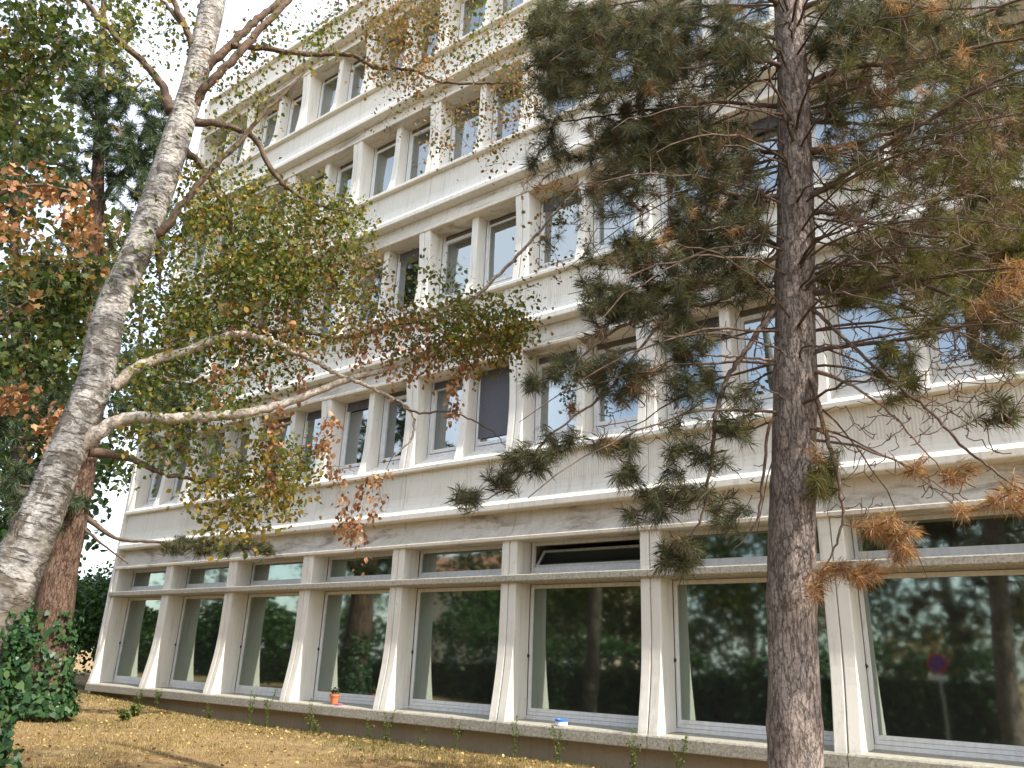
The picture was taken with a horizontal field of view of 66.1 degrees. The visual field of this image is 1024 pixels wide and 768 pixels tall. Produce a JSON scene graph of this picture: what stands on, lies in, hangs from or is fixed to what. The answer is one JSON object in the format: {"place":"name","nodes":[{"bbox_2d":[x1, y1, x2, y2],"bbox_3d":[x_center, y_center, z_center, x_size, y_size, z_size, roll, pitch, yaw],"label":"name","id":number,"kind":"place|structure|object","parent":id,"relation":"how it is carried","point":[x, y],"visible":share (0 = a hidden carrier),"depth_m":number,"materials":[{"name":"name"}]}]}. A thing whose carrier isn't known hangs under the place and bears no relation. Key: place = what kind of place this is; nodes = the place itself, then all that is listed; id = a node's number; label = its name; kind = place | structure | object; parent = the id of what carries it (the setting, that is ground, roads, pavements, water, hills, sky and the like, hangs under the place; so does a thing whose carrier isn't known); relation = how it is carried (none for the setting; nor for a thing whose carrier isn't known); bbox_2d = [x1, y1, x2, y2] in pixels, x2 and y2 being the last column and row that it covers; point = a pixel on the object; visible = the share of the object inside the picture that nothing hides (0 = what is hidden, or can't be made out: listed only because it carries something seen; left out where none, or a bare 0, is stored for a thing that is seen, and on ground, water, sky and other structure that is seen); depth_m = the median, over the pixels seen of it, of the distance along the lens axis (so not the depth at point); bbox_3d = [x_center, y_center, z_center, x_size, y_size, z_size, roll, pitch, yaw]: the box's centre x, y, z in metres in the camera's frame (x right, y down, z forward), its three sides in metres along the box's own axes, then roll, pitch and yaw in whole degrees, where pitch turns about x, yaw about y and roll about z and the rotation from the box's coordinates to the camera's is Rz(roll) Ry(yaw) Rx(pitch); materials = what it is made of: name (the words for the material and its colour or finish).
{"place":"outdoors","nodes":[
{"label":"outdoors","id":0,"kind":"place"},
{"bbox_2d":[0,0,359,646],"label":"sky","id":1,"kind":"structure","parent":0,"point":[235,10],"materials":[{"name":"white"}]},
{"bbox_2d":[5,649,618,767],"bbox_3d":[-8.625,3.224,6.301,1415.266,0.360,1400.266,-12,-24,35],"label":"ground","id":2,"kind":"structure","parent":0,"point":[80,686],"depth_m":11.88,"materials":[{"name":"beige plant"}]},
{"bbox_2d":[0,246,120,573],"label":"broadleaf tree","id":3,"kind":"object","parent":2,"relation":"on","point":[95,512],"visible":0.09,"depth_m":29.81,"materials":[{"name":"green plant"}]},
{"bbox_2d":[32,575,101,679],"bbox_3d":[-15.094,7.553,25.260,5.971,3.928,6.543,-12,-24,35],"label":"laurel shrub","id":4,"kind":"object","parent":2,"relation":"on","point":[92,641],"visible":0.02,"depth_m":24.88,"materials":[{"name":"green plant"}]},
{"bbox_2d":[0,8,140,528],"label":"broadleaf tree","id":5,"kind":"object","parent":2,"relation":"on","point":[16,452],"visible":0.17,"depth_m":24.68,"materials":[{"name":"plant"}]},
{"bbox_2d":[0,0,155,463],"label":"maple tree","id":6,"kind":"object","parent":2,"relation":"on","point":[69,292],"visible":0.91,"depth_m":11.78,"materials":[{"name":"green plant"}]},
{"bbox_2d":[69,572,110,681],"bbox_3d":[-11.742,7.309,24.256,4.650,3.963,5.711,-12,-24,35],"label":"laurel shrub","id":7,"kind":"object","parent":2,"relation":"on","point":[96,594],"visible":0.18,"depth_m":22.78,"materials":[{"name":"green plant"}]},
{"bbox_2d":[69,559,114,674],"bbox_3d":[-16.732,9.801,33.104,7.920,4.834,8.919,-12,-24,35],"label":"laurel shrub","id":8,"kind":"object","parent":2,"relation":"on","point":[97,577],"visible":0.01,"depth_m":32.93,"materials":[{"name":"green plant"}]},
{"bbox_2d":[81,277,163,496],"bbox_3d":[-18.083,3.617,36.880,6.688,19.256,5.671,-12,-24,35],"label":"broadleaf tree","id":9,"kind":"object","parent":2,"relation":"on","point":[113,464],"visible":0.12,"depth_m":37.37,"materials":[{"name":"green plant"}]},
{"bbox_2d":[116,707,131,720],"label":"clover clump","id":10,"kind":"object","parent":2,"relation":"on","point":[125,715],"visible":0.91,"depth_m":15.77,"materials":[{"name":"green plant"}]},
{"bbox_2d":[126,703,145,716],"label":"clover clump","id":11,"kind":"object","parent":2,"relation":"on","point":[136,709],"visible":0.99,"depth_m":16.61,"materials":[{"name":"green plant"}]},
{"bbox_2d":[0,0,281,722],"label":"pine tree","id":12,"kind":"object","parent":2,"relation":"on","point":[56,592],"visible":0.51,"depth_m":16.96,"materials":[{"name":"green plant"}]},
{"bbox_2d":[9,607,84,721],"bbox_3d":[-8.917,5.416,15.286,1.372,2.070,1.390,-12,-24,35],"label":"ivy plant","id":13,"kind":"object","parent":12,"relation":"attached to","point":[53,707],"visible":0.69,"depth_m":14.88,"materials":[{"name":"green plant"}]},
{"bbox_2d":[154,687,161,708],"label":"weed plant","id":14,"kind":"object","parent":2,"relation":"on","point":[157,697],"visible":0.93,"depth_m":18.24,"materials":[{"name":"green plant"}]},
{"bbox_2d":[247,693,257,724],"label":"weed plant","id":15,"kind":"object","parent":2,"relation":"on","point":[248,715],"visible":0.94,"depth_m":16.10,"materials":[{"name":"green plant"}]},
{"bbox_2d":[263,690,276,726],"bbox_3d":[-4.877,6.489,15.755,0.335,0.784,0.178,-1,-20,9],"label":"weed plant","id":16,"kind":"object","parent":2,"relation":"on","point":[267,719],"visible":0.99,"depth_m":15.76,"materials":[{"name":"green plant"}]},
{"bbox_2d":[0,0,598,664],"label":"birch tree","id":17,"kind":"object","parent":2,"relation":"on","point":[32,532],"visible":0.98,"depth_m":7.21,"materials":[{"name":"green plant"}]},
{"bbox_2d":[0,608,54,767],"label":"ivy plant","id":18,"kind":"object","parent":17,"relation":"attached to","point":[22,637],"visible":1,"depth_m":5.48,"materials":[{"name":"green plant"}]},
{"bbox_2d":[7,694,593,767],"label":"fallen leaves","id":19,"kind":"object","parent":2,"relation":"on","point":[277,728],"visible":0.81,"depth_m":12.64,"materials":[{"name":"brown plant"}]},
{"bbox_2d":[303,699,314,732],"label":"weed plant","id":20,"kind":"object","parent":2,"relation":"on","point":[310,723],"visible":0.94,"depth_m":14.99,"materials":[{"name":"green plant"}]},
{"bbox_2d":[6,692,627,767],"bbox_3d":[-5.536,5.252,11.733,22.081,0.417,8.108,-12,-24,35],"label":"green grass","id":21,"kind":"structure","parent":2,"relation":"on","point":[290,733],"depth_m":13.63,"materials":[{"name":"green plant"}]},
{"bbox_2d":[313,719,323,733],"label":"weed plant","id":22,"kind":"object","parent":2,"relation":"on","point":[315,726],"visible":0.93,"depth_m":14.81,"materials":[{"name":"green plant"}]},
{"bbox_2d":[365,716,375,740],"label":"weed plant","id":23,"kind":"object","parent":2,"relation":"on","point":[368,732],"visible":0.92,"depth_m":13.99,"materials":[{"name":"green plant"}]},
{"bbox_2d":[383,710,395,741],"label":"weed plant","id":24,"kind":"object","parent":2,"relation":"on","point":[387,733],"visible":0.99,"depth_m":13.82,"materials":[{"name":"green plant"}]},
{"bbox_2d":[450,717,463,751],"bbox_3d":[-0.888,5.768,12.945,0.189,0.541,0.320,13,-22,-28],"label":"weed plant","id":25,"kind":"object","parent":2,"relation":"on","point":[456,744],"visible":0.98,"depth_m":12.91,"materials":[{"name":"green plant"}]},
{"bbox_2d":[511,716,521,757],"bbox_3d":[0.025,5.499,12.253,0.190,0.651,0.282,10,-21,-21],"label":"weed plant","id":26,"kind":"object","parent":2,"relation":"on","point":[515,751],"visible":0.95,"depth_m":12.21,"materials":[{"name":"green plant"}]},
{"bbox_2d":[85,0,1023,767],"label":"office building","id":27,"kind":"structure","parent":2,"relation":"on","point":[543,608],"depth_m":14.30,"materials":[{"name":"concrete"}]},
{"bbox_2d":[112,597,160,683],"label":"window","id":28,"kind":"structure","parent":27,"relation":"in","point":[141,618],"depth_m":20.72,"materials":[{"name":"clear glass"}]},
{"bbox_2d":[130,569,165,590],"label":"transom window","id":29,"kind":"structure","parent":27,"relation":"in","point":[145,579],"depth_m":21.20,"materials":[{"name":"clear glass"}]},
{"bbox_2d":[147,446,167,503],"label":"window","id":30,"kind":"structure","parent":27,"relation":"in","point":[151,499],"depth_m":22.48,"materials":[{"name":"clear glass"}]},
{"bbox_2d":[172,445,186,499],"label":"window","id":31,"kind":"structure","parent":27,"relation":"in","point":[178,484],"depth_m":21.68,"materials":[{"name":"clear glass"}]},
{"bbox_2d":[168,595,223,689],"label":"window","id":32,"kind":"structure","parent":27,"relation":"in","point":[200,620],"depth_m":19.12,"materials":[{"name":"clear glass"}]},
{"bbox_2d":[191,234,206,275],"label":"window","id":33,"kind":"structure","parent":27,"relation":"in","point":[198,258],"depth_m":24.85,"materials":[{"name":"clear glass"}]},
{"bbox_2d":[195,329,208,378],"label":"window","id":34,"kind":"structure","parent":27,"relation":"in","point":[200,359],"depth_m":22.89,"materials":[{"name":"clear glass"}]},
{"bbox_2d":[185,565,228,588],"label":"transom window","id":35,"kind":"structure","parent":27,"relation":"in","point":[216,575],"depth_m":19.60,"materials":[{"name":"clear glass"}]},
{"bbox_2d":[201,433,224,494],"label":"window","id":36,"kind":"structure","parent":27,"relation":"in","point":[220,447],"depth_m":20.91,"materials":[{"name":"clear glass"}]},
{"bbox_2d":[212,141,225,176],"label":"window","id":37,"kind":"structure","parent":27,"relation":"in","point":[223,145],"depth_m":26.16,"materials":[{"name":"clear glass"}]},
{"bbox_2d":[224,316,242,369],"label":"window","id":38,"kind":"structure","parent":27,"relation":"in","point":[230,361],"depth_m":21.97,"materials":[{"name":"clear glass"}]},
{"bbox_2d":[233,128,246,164],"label":"window","id":39,"kind":"structure","parent":27,"relation":"in","point":[238,151],"depth_m":25.29,"materials":[{"name":"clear glass"}]},
{"bbox_2d":[234,428,249,486],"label":"window","id":40,"kind":"structure","parent":27,"relation":"in","point":[240,443],"depth_m":20.31,"materials":[{"name":"clear glass"}]},
{"bbox_2d":[250,305,268,361],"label":"window","id":41,"kind":"structure","parent":27,"relation":"in","point":[267,312],"depth_m":21.50,"materials":[{"name":"clear glass"}]},
{"bbox_2d":[234,593,298,696],"bbox_3d":[-5.218,5.726,17.355,2.366,2.145,0.105,-12,-24,35],"label":"window","id":42,"kind":"structure","parent":27,"relation":"in","point":[270,621],"depth_m":17.53,"materials":[{"name":"clear glass"}]},
{"bbox_2d":[262,110,277,146],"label":"window","id":43,"kind":"structure","parent":27,"relation":"in","point":[271,123],"depth_m":24.52,"materials":[{"name":"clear glass"}]},
{"bbox_2d":[250,559,303,585],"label":"transom window","id":44,"kind":"structure","parent":27,"relation":"in","point":[287,571],"depth_m":18.00,"materials":[{"name":"clear glass"}]},
{"bbox_2d":[265,417,290,483],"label":"window","id":45,"kind":"structure","parent":27,"relation":"in","point":[287,421],"depth_m":19.37,"materials":[{"name":"clear glass"}]},
{"bbox_2d":[272,195,285,237],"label":"window","id":46,"kind":"structure","parent":27,"relation":"in","point":[279,202],"depth_m":22.70,"materials":[{"name":"clear glass"}]},
{"bbox_2d":[286,95,301,135],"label":"window","id":47,"kind":"structure","parent":27,"relation":"in","point":[294,113],"depth_m":23.79,"materials":[{"name":"clear glass"}]},
{"bbox_2d":[284,290,307,350],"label":"window","id":48,"kind":"structure","parent":27,"relation":"in","point":[302,310],"depth_m":20.52,"materials":[{"name":"clear glass"}]},
{"bbox_2d":[299,410,321,478],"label":"window","id":49,"kind":"structure","parent":27,"relation":"in","point":[312,418],"depth_m":18.71,"materials":[{"name":"clear glass"}]},
{"bbox_2d":[302,176,323,226],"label":"window","id":50,"kind":"structure","parent":27,"relation":"in","point":[317,183],"depth_m":21.76,"materials":[{"name":"clear glass"}]},
{"bbox_2d":[316,280,337,340],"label":"window","id":51,"kind":"structure","parent":27,"relation":"in","point":[323,328],"depth_m":19.77,"materials":[{"name":"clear glass"}]},
{"bbox_2d":[317,73,349,117],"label":"window","id":52,"kind":"structure","parent":27,"relation":"in","point":[328,90],"depth_m":22.88,"materials":[{"name":"clear glass"}]},
{"bbox_2d":[329,685,340,704],"bbox_3d":[-3.388,5.974,15.127,0.353,0.348,0.226,-5,-21,18],"label":"flower pot","id":53,"kind":"object","parent":27,"relation":"on","point":[334,698],"visible":0.98,"depth_m":15.07,"materials":[{"name":"ceramic"}]},
{"bbox_2d":[334,161,352,205],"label":"window","id":54,"kind":"structure","parent":27,"relation":"in","point":[347,169],"depth_m":21.10,"materials":[{"name":"clear glass"}]},
{"bbox_2d":[313,590,389,704],"bbox_3d":[-3.063,5.256,15.798,2.366,2.145,0.105,-12,-24,35],"label":"window","id":55,"kind":"structure","parent":27,"relation":"in","point":[354,623],"depth_m":15.93,"materials":[{"name":"clear glass"}]},
{"bbox_2d":[339,399,368,471],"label":"window","id":56,"kind":"structure","parent":27,"relation":"in","point":[355,423],"depth_m":17.79,"materials":[{"name":"clear glass"}]},
{"bbox_2d":[347,57,365,100],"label":"window","id":57,"kind":"structure","parent":27,"relation":"in","point":[353,84],"depth_m":22.20,"materials":[{"name":"clear glass"}]},
{"bbox_2d":[326,553,392,582],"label":"transom window","id":58,"kind":"structure","parent":27,"relation":"in","point":[378,566],"depth_m":16.43,"materials":[{"name":"clear glass"}]},
{"bbox_2d":[355,262,382,327],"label":"window","id":59,"kind":"structure","parent":27,"relation":"in","point":[378,270],"depth_m":18.91,"materials":[{"name":"clear glass"}]},
{"bbox_2d":[370,140,395,196],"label":"window","id":60,"kind":"structure","parent":27,"relation":"in","point":[384,156],"depth_m":20.11,"materials":[{"name":"clear glass"}]},
{"bbox_2d":[378,390,406,466],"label":"window","id":61,"kind":"structure","parent":27,"relation":"in","point":[394,416],"depth_m":17.07,"materials":[{"name":"clear glass"}]},
{"bbox_2d":[383,33,406,80],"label":"window","id":62,"kind":"structure","parent":27,"relation":"in","point":[390,74],"depth_m":21.33,"materials":[{"name":"clear glass"}]},
{"bbox_2d":[393,248,418,316],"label":"window","id":63,"kind":"structure","parent":27,"relation":"in","point":[405,284],"depth_m":18.23,"materials":[{"name":"clear glass"}]},
{"bbox_2d":[406,123,429,180],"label":"window","id":64,"kind":"structure","parent":27,"relation":"in","point":[414,155],"depth_m":19.44,"materials":[{"name":"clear glass"}]},
{"bbox_2d":[418,14,439,60],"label":"window","id":65,"kind":"structure","parent":27,"relation":"in","point":[431,34],"depth_m":20.58,"materials":[{"name":"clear glass"}]},
{"bbox_2d":[427,377,462,458],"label":"window","id":66,"kind":"structure","parent":27,"relation":"in","point":[440,443],"depth_m":16.21,"materials":[{"name":"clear glass"}]},
{"bbox_2d":[408,586,500,714],"bbox_3d":[-0.907,4.787,14.241,2.366,2.145,0.105,-12,-24,35],"label":"window","id":67,"kind":"structure","parent":27,"relation":"in","point":[455,648],"depth_m":14.32,"materials":[{"name":"clear glass"}]},
{"bbox_2d":[439,228,471,301],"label":"window","id":68,"kind":"structure","parent":27,"relation":"in","point":[457,246],"depth_m":17.41,"materials":[{"name":"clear glass"}]},
{"bbox_2d":[418,545,501,578],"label":"transom window","id":69,"kind":"structure","parent":27,"relation":"in","point":[486,560],"depth_m":14.82,"materials":[{"name":"clear glass"}]},
{"bbox_2d":[449,98,479,161],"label":"window","id":70,"kind":"structure","parent":27,"relation":"in","point":[457,152],"depth_m":18.51,"materials":[{"name":"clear glass"}]},
{"bbox_2d":[459,0,485,37],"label":"window","id":71,"kind":"structure","parent":27,"relation":"in","point":[468,29],"depth_m":19.72,"materials":[{"name":"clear glass"}]},
{"bbox_2d":[475,366,509,450],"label":"window","id":72,"kind":"structure","parent":27,"relation":"in","point":[493,395],"depth_m":15.41,"materials":[{"name":"grey glass"}]},
{"bbox_2d":[484,212,515,286],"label":"window","id":73,"kind":"structure","parent":27,"relation":"in","point":[500,246],"depth_m":16.63,"materials":[{"name":"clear glass"}]},
{"bbox_2d":[492,78,521,141],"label":"window","id":74,"kind":"structure","parent":27,"relation":"in","point":[505,133],"depth_m":17.84,"materials":[{"name":"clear glass"}]},
{"bbox_2d":[498,0,523,15],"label":"window","id":75,"kind":"structure","parent":27,"relation":"in","point":[517,2],"depth_m":18.94,"materials":[{"name":"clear glass"}]},
{"bbox_2d":[534,350,576,440],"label":"window","id":76,"kind":"structure","parent":27,"relation":"in","point":[552,414],"depth_m":14.57,"materials":[{"name":"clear glass"}]},
{"bbox_2d":[539,189,577,270],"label":"window","id":77,"kind":"structure","parent":27,"relation":"in","point":[570,242],"depth_m":15.71,"materials":[{"name":"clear glass"}]},
{"bbox_2d":[544,58,575,117],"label":"window","id":78,"kind":"structure","parent":27,"relation":"in","point":[567,106],"depth_m":16.84,"materials":[{"name":"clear glass"}]},
{"bbox_2d":[555,719,567,725],"bbox_3d":[0.754,5.173,12.030,0.206,0.092,0.206,-12,-24,35],"label":"round tin","id":79,"kind":"object","parent":27,"relation":"on","point":[561,722],"visible":1,"depth_m":11.95,"materials":[{"name":"white metal"}]},
{"bbox_2d":[526,582,640,727],"bbox_3d":[1.248,4.317,12.684,2.366,2.145,0.105,-12,-24,35],"label":"window","id":80,"kind":"structure","parent":27,"relation":"in","point":[585,639],"depth_m":12.72,"materials":[{"name":"clear glass"}]},
{"bbox_2d":[531,536,639,573],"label":"transom window","id":81,"kind":"structure","parent":27,"relation":"in","point":[624,557],"depth_m":13.30,"materials":[{"name":"clear glass"}]},
{"bbox_2d":[594,29,631,95],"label":"window","id":82,"kind":"structure","parent":27,"relation":"in","point":[619,55],"depth_m":16.10,"materials":[{"name":"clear glass"}]},
{"bbox_2d":[594,168,634,253],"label":"window","id":83,"kind":"structure","parent":27,"relation":"in","point":[603,233],"depth_m":15.03,"materials":[{"name":"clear glass"}]},
{"bbox_2d":[593,336,637,431],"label":"window","id":84,"kind":"structure","parent":27,"relation":"in","point":[631,418],"depth_m":13.85,"materials":[{"name":"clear glass"}]},
{"bbox_2d":[658,0,701,54],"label":"window","id":85,"kind":"structure","parent":27,"relation":"in","point":[693,2],"depth_m":15.42,"materials":[{"name":"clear glass"}]},
{"bbox_2d":[660,149,709,232],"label":"window","id":86,"kind":"structure","parent":27,"relation":"in","point":[663,205],"depth_m":14.32,"materials":[{"name":"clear glass"}]},
{"bbox_2d":[665,316,721,418],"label":"window","id":87,"kind":"structure","parent":27,"relation":"in","point":[709,324],"depth_m":12.96,"materials":[{"name":"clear glass"}]},
{"bbox_2d":[716,0,768,39],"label":"window","id":88,"kind":"structure","parent":27,"relation":"in","point":[734,1],"depth_m":14.45,"materials":[{"name":"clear glass"}]},
{"bbox_2d":[671,523,820,566],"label":"transom window","id":89,"kind":"structure","parent":27,"relation":"in","point":[753,550],"depth_m":11.71,"materials":[{"name":"clear glass"}]},
{"bbox_2d":[725,114,777,204],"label":"window","id":90,"kind":"structure","parent":27,"relation":"in","point":[773,121],"depth_m":13.45,"materials":[{"name":"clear glass"}]},
{"bbox_2d":[673,576,833,744],"bbox_3d":[3.403,3.847,11.127,2.366,2.145,0.105,-12,-24,35],"label":"window","id":91,"kind":"structure","parent":27,"relation":"in","point":[721,633],"depth_m":11.35,"materials":[{"name":"clear glass"}]},
{"bbox_2d":[736,303,774,406],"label":"window","id":92,"kind":"structure","parent":27,"relation":"in","point":[752,320],"depth_m":12.42,"materials":[{"name":"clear glass"}]},
{"bbox_2d":[810,79,882,183],"bbox_3d":[5.346,-4.022,12.609,1.094,1.680,0.102,-12,-24,35],"label":"window","id":93,"kind":"structure","parent":27,"relation":"in","point":[818,132],"depth_m":12.64,"materials":[{"name":"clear glass"}]},
{"bbox_2d":[827,275,912,391],"bbox_3d":[5.217,-0.727,11.437,1.094,1.680,0.102,-12,-24,35],"label":"window","id":94,"kind":"structure","parent":27,"relation":"in","point":[849,334],"depth_m":11.49,"materials":[{"name":"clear glass"}]},
{"bbox_2d":[887,52,968,153],"bbox_3d":[6.360,-4.243,11.876,1.094,1.680,0.102,-12,-24,35],"label":"window","id":95,"kind":"structure","parent":27,"relation":"in","point":[912,94],"depth_m":12.10,"materials":[{"name":"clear glass"}]},
{"bbox_2d":[851,508,1023,559],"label":"transom window","id":96,"kind":"structure","parent":27,"relation":"in","point":[986,535],"depth_m":10.01,"materials":[{"name":"clear glass"}]},
{"bbox_2d":[858,569,1023,761],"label":"window","id":97,"kind":"structure","parent":27,"relation":"in","point":[945,669],"depth_m":9.70,"materials":[{"name":"clear glass"}]},
{"bbox_2d":[921,252,1023,376],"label":"window","id":98,"kind":"structure","parent":27,"relation":"in","point":[942,343],"depth_m":10.68,"materials":[{"name":"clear glass"}]},
{"bbox_2d":[998,21,1023,108],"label":"window","id":99,"kind":"structure","parent":27,"relation":"in","point":[1019,24],"depth_m":11.35,"materials":[{"name":"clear glass"}]},
{"bbox_2d":[550,726,567,763],"bbox_3d":[0.680,5.401,11.795,0.275,0.579,0.215,-12,-24,35],"label":"weed plant","id":100,"kind":"object","parent":2,"relation":"on","point":[558,756],"visible":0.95,"depth_m":11.77,"materials":[{"name":"green plant"}]},
{"bbox_2d":[626,727,641,767],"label":"weed plant","id":101,"kind":"object","parent":2,"relation":"on","point":[633,754],"visible":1,"depth_m":10.94,"materials":[{"name":"green plant"}]},
{"bbox_2d":[668,736,688,767],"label":"weed plant","id":102,"kind":"object","parent":2,"relation":"on","point":[683,748],"visible":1,"depth_m":10.61,"materials":[{"name":"green plant"}]},
{"bbox_2d":[441,0,1023,767],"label":"pine tree","id":103,"kind":"object","parent":2,"relation":"on","point":[583,40],"visible":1,"depth_m":6.18,"materials":[{"name":"green plant"}]},
{"bbox_2d":[845,0,1023,386],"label":"pine tree","id":104,"kind":"object","parent":2,"relation":"on","point":[1017,52],"visible":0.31,"depth_m":7.52,"materials":[{"name":"green plant"}]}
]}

